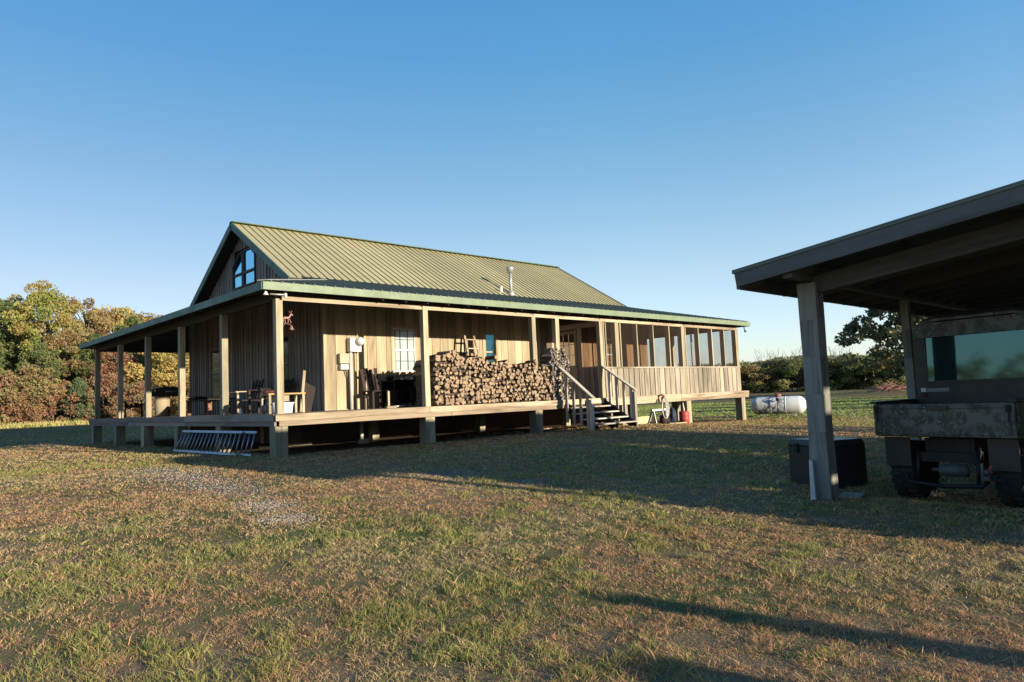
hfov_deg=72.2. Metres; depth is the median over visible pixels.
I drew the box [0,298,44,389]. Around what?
broadleaf tree
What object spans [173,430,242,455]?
extension ladder
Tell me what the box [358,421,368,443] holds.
drain pipe
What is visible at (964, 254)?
carport
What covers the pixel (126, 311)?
broadleaf tree
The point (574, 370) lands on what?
porch door
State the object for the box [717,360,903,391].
woodland
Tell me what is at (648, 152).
sky
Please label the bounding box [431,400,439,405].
firewood log
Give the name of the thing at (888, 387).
brush pile
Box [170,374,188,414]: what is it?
autumn shrub
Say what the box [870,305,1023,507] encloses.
utility vehicle
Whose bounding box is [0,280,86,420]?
broadleaf tree
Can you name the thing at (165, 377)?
broadleaf tree
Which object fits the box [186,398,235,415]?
picnic table
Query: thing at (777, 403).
propane tank
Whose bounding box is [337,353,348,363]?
utility box
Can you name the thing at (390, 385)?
work table
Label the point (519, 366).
firewood log
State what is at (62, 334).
broadleaf tree
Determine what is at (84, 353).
broadleaf tree
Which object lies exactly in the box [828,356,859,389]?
hedge bush
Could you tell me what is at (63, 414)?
cedar
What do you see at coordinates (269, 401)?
side table
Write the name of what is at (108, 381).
autumn shrub
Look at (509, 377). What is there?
firewood log
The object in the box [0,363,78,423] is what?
autumn shrub
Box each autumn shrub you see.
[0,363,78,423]
[0,364,48,422]
[0,374,57,423]
[17,384,75,422]
[65,372,137,421]
[100,377,140,417]
[105,381,154,417]
[129,377,177,416]
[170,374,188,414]
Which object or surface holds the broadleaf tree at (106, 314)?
on the ground at (696, 640)
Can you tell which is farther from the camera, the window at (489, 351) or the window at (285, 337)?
the window at (489, 351)
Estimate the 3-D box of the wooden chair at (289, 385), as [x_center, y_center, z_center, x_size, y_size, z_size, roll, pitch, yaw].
[-6.141,1.396,17.879,0.920,0.855,0.840,2,-6,-43]
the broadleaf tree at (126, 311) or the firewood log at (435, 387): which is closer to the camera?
the firewood log at (435, 387)
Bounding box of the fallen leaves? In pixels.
[110,423,735,477]
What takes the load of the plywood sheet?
on the farmhouse
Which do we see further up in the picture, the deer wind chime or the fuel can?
the deer wind chime
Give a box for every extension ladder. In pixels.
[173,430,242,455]
[187,430,257,455]
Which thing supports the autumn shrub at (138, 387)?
on the ground at (696, 640)
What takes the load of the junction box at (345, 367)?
attached to the farmhouse
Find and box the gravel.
[96,464,569,528]
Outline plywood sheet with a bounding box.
[299,382,315,411]
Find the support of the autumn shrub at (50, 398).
on the ground at (696, 640)
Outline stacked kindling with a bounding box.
[540,349,569,399]
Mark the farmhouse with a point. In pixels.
(400, 309)
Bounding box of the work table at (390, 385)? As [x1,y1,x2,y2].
[381,380,415,407]
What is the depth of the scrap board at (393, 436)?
19.41 m
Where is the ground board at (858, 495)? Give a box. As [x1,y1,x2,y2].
[838,492,865,498]
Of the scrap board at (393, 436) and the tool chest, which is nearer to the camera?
the tool chest
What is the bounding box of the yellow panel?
[638,416,650,423]
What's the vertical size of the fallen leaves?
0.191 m
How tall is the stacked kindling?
1.478 m
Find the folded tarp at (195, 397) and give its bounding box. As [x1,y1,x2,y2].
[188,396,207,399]
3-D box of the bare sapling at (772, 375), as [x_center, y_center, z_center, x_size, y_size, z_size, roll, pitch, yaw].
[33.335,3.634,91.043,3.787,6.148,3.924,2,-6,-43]
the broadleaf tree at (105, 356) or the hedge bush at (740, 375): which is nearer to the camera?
the broadleaf tree at (105, 356)
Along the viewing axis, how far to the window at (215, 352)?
22.17 m
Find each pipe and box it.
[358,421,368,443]
[809,459,816,500]
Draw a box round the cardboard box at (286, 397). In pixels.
[271,395,288,401]
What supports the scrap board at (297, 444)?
on the ground at (696, 640)
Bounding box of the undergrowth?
[0,391,186,423]
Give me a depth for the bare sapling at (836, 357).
87.80 m
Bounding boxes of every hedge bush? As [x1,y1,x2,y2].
[704,364,753,390]
[731,361,779,391]
[741,360,788,392]
[747,356,796,390]
[762,355,830,391]
[794,355,839,387]
[827,354,880,388]
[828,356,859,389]
[829,354,899,388]
[854,357,900,386]
[870,364,905,387]
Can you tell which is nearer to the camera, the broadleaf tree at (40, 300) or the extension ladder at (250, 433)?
the extension ladder at (250, 433)
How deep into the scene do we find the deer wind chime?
14.23 m
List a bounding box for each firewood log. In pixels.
[429,355,439,361]
[429,362,437,366]
[430,385,438,389]
[430,395,437,399]
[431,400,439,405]
[458,352,468,356]
[485,355,497,359]
[497,360,508,364]
[506,375,512,379]
[510,363,521,368]
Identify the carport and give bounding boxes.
[732,180,1023,499]
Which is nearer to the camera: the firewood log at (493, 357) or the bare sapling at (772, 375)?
the firewood log at (493, 357)
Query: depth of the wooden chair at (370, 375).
17.51 m
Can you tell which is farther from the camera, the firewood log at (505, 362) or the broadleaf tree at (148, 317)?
the broadleaf tree at (148, 317)
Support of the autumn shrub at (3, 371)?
on the ground at (696, 640)
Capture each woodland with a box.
[0,337,188,422]
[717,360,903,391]
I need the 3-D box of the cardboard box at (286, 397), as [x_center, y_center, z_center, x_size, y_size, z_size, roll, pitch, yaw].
[-4.961,1.229,15.007,0.320,0.130,0.220,2,-6,-43]
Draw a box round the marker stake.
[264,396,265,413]
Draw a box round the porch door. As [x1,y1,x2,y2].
[559,330,578,397]
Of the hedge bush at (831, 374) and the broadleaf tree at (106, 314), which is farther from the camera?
the hedge bush at (831, 374)
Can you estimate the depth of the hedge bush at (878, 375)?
87.15 m
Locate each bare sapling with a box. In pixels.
[754,349,783,392]
[782,346,803,386]
[828,345,852,389]
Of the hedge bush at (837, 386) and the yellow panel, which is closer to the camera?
the yellow panel
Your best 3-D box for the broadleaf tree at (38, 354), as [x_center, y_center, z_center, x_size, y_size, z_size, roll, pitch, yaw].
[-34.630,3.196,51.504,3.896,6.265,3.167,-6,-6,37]
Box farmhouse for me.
[79,221,749,456]
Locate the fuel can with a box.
[679,404,689,423]
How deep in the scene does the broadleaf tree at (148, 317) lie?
67.82 m
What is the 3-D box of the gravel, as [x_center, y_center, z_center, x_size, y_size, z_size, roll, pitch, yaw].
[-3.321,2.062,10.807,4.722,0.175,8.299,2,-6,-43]
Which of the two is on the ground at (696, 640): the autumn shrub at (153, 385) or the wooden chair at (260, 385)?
the autumn shrub at (153, 385)
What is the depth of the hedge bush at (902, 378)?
82.20 m
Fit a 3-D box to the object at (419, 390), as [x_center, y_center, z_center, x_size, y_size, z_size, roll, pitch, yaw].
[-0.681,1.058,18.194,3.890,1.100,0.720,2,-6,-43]
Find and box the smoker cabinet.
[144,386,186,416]
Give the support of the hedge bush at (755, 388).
on the ground at (696, 640)
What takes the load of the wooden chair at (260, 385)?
on the farmhouse
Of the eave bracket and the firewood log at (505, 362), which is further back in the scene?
the firewood log at (505, 362)
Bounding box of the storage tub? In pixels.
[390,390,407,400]
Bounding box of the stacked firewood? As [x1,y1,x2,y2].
[413,350,551,404]
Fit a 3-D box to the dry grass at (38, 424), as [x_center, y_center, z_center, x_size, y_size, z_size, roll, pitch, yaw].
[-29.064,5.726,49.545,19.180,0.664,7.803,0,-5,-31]
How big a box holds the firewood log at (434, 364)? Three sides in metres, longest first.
0.462 x 0.118 x 0.103 m
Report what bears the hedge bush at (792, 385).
on the ground at (696, 640)
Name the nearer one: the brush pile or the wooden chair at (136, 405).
the wooden chair at (136, 405)
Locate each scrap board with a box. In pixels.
[259,443,311,448]
[364,435,412,439]
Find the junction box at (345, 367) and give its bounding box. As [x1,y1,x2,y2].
[338,364,348,408]
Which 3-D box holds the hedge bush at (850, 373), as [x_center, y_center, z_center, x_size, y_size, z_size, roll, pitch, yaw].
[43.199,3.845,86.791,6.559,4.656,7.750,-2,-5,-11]
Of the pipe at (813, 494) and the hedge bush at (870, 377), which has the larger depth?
the hedge bush at (870, 377)
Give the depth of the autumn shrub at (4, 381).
48.32 m
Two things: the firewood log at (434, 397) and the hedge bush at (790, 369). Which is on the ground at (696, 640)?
the hedge bush at (790, 369)
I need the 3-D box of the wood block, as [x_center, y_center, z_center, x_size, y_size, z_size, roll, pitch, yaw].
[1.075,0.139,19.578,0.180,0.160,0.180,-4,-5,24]
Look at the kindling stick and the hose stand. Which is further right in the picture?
the hose stand
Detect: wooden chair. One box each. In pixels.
[124,400,142,417]
[229,379,263,413]
[246,378,294,413]
[360,368,389,408]
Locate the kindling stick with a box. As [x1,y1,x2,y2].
[541,354,551,357]
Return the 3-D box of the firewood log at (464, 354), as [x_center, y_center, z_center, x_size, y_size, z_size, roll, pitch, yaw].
[-1.240,0.349,17.422,0.435,0.102,0.091,-7,13,46]
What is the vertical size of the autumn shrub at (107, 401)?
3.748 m
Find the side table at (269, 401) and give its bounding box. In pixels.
[260,392,305,413]
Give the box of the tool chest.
[788,437,867,487]
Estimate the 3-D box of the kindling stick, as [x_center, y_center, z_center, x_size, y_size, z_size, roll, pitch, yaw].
[0.953,0.423,19.350,0.340,0.074,0.055,-6,26,33]
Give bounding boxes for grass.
[0,417,108,428]
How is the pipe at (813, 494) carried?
on the ground at (696, 640)
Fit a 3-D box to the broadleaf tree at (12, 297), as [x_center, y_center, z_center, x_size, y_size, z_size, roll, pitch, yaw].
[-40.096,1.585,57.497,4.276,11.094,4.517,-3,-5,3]
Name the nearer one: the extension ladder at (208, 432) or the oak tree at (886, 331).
the extension ladder at (208, 432)
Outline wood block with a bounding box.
[546,343,553,348]
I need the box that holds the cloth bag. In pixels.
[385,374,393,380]
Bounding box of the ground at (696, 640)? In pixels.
[0,382,1023,681]
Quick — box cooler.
[267,402,293,413]
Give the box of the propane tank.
[751,393,805,416]
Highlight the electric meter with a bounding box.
[347,337,363,409]
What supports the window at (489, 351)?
in the farmhouse
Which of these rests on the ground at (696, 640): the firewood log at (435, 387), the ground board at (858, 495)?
the ground board at (858, 495)
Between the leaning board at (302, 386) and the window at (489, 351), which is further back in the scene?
the window at (489, 351)
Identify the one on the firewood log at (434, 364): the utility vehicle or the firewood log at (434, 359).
the firewood log at (434, 359)
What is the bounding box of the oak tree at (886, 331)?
[833,309,929,374]
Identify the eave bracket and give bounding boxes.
[270,292,286,297]
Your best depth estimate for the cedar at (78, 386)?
49.65 m
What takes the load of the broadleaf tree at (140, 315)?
on the ground at (696, 640)
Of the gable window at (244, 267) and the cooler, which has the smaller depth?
the cooler
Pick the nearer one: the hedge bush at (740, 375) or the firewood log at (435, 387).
the firewood log at (435, 387)
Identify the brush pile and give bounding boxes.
[865,380,906,391]
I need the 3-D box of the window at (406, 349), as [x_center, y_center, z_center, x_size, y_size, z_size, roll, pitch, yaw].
[-2.866,0.259,18.717,0.870,1.300,0.081,2,-6,-43]
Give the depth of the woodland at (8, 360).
55.43 m
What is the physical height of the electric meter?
1.825 m
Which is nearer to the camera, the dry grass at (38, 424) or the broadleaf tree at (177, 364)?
the dry grass at (38, 424)
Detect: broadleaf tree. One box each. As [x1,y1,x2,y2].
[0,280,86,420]
[0,294,48,406]
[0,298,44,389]
[15,342,67,397]
[27,327,100,389]
[35,296,114,383]
[70,307,131,373]
[71,332,115,393]
[82,351,138,408]
[92,304,163,370]
[114,315,162,390]
[122,311,149,328]
[124,352,188,413]
[142,312,187,386]
[166,353,188,390]
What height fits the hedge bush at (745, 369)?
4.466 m
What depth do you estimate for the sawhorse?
22.89 m
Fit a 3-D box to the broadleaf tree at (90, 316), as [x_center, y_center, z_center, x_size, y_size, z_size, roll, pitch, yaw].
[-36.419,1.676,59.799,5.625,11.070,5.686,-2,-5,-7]
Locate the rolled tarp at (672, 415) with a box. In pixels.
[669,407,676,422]
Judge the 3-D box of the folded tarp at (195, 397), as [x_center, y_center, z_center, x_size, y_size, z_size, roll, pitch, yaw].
[-9.296,1.696,20.794,0.573,0.115,0.549,-3,-5,9]
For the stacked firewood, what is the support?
on the farmhouse
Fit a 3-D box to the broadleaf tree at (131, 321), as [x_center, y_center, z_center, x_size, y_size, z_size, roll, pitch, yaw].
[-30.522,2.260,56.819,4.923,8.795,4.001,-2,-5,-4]
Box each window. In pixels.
[210,348,219,400]
[232,247,255,289]
[283,334,292,395]
[390,326,417,374]
[482,331,498,361]
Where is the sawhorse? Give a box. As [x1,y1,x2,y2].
[648,408,670,423]
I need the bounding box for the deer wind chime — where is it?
[283,311,293,329]
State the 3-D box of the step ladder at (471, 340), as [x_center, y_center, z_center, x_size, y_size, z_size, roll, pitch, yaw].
[-1.011,0.750,19.612,0.725,1.994,0.799,2,-6,-43]
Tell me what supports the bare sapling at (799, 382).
on the ground at (696, 640)
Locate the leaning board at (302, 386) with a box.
[299,370,305,411]
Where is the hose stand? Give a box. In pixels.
[660,394,668,423]
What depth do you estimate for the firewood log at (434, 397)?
16.54 m
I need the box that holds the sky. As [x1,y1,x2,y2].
[0,0,1023,414]
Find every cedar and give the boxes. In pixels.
[52,395,76,421]
[62,377,101,422]
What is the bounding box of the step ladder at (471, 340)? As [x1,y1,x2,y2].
[460,333,480,357]

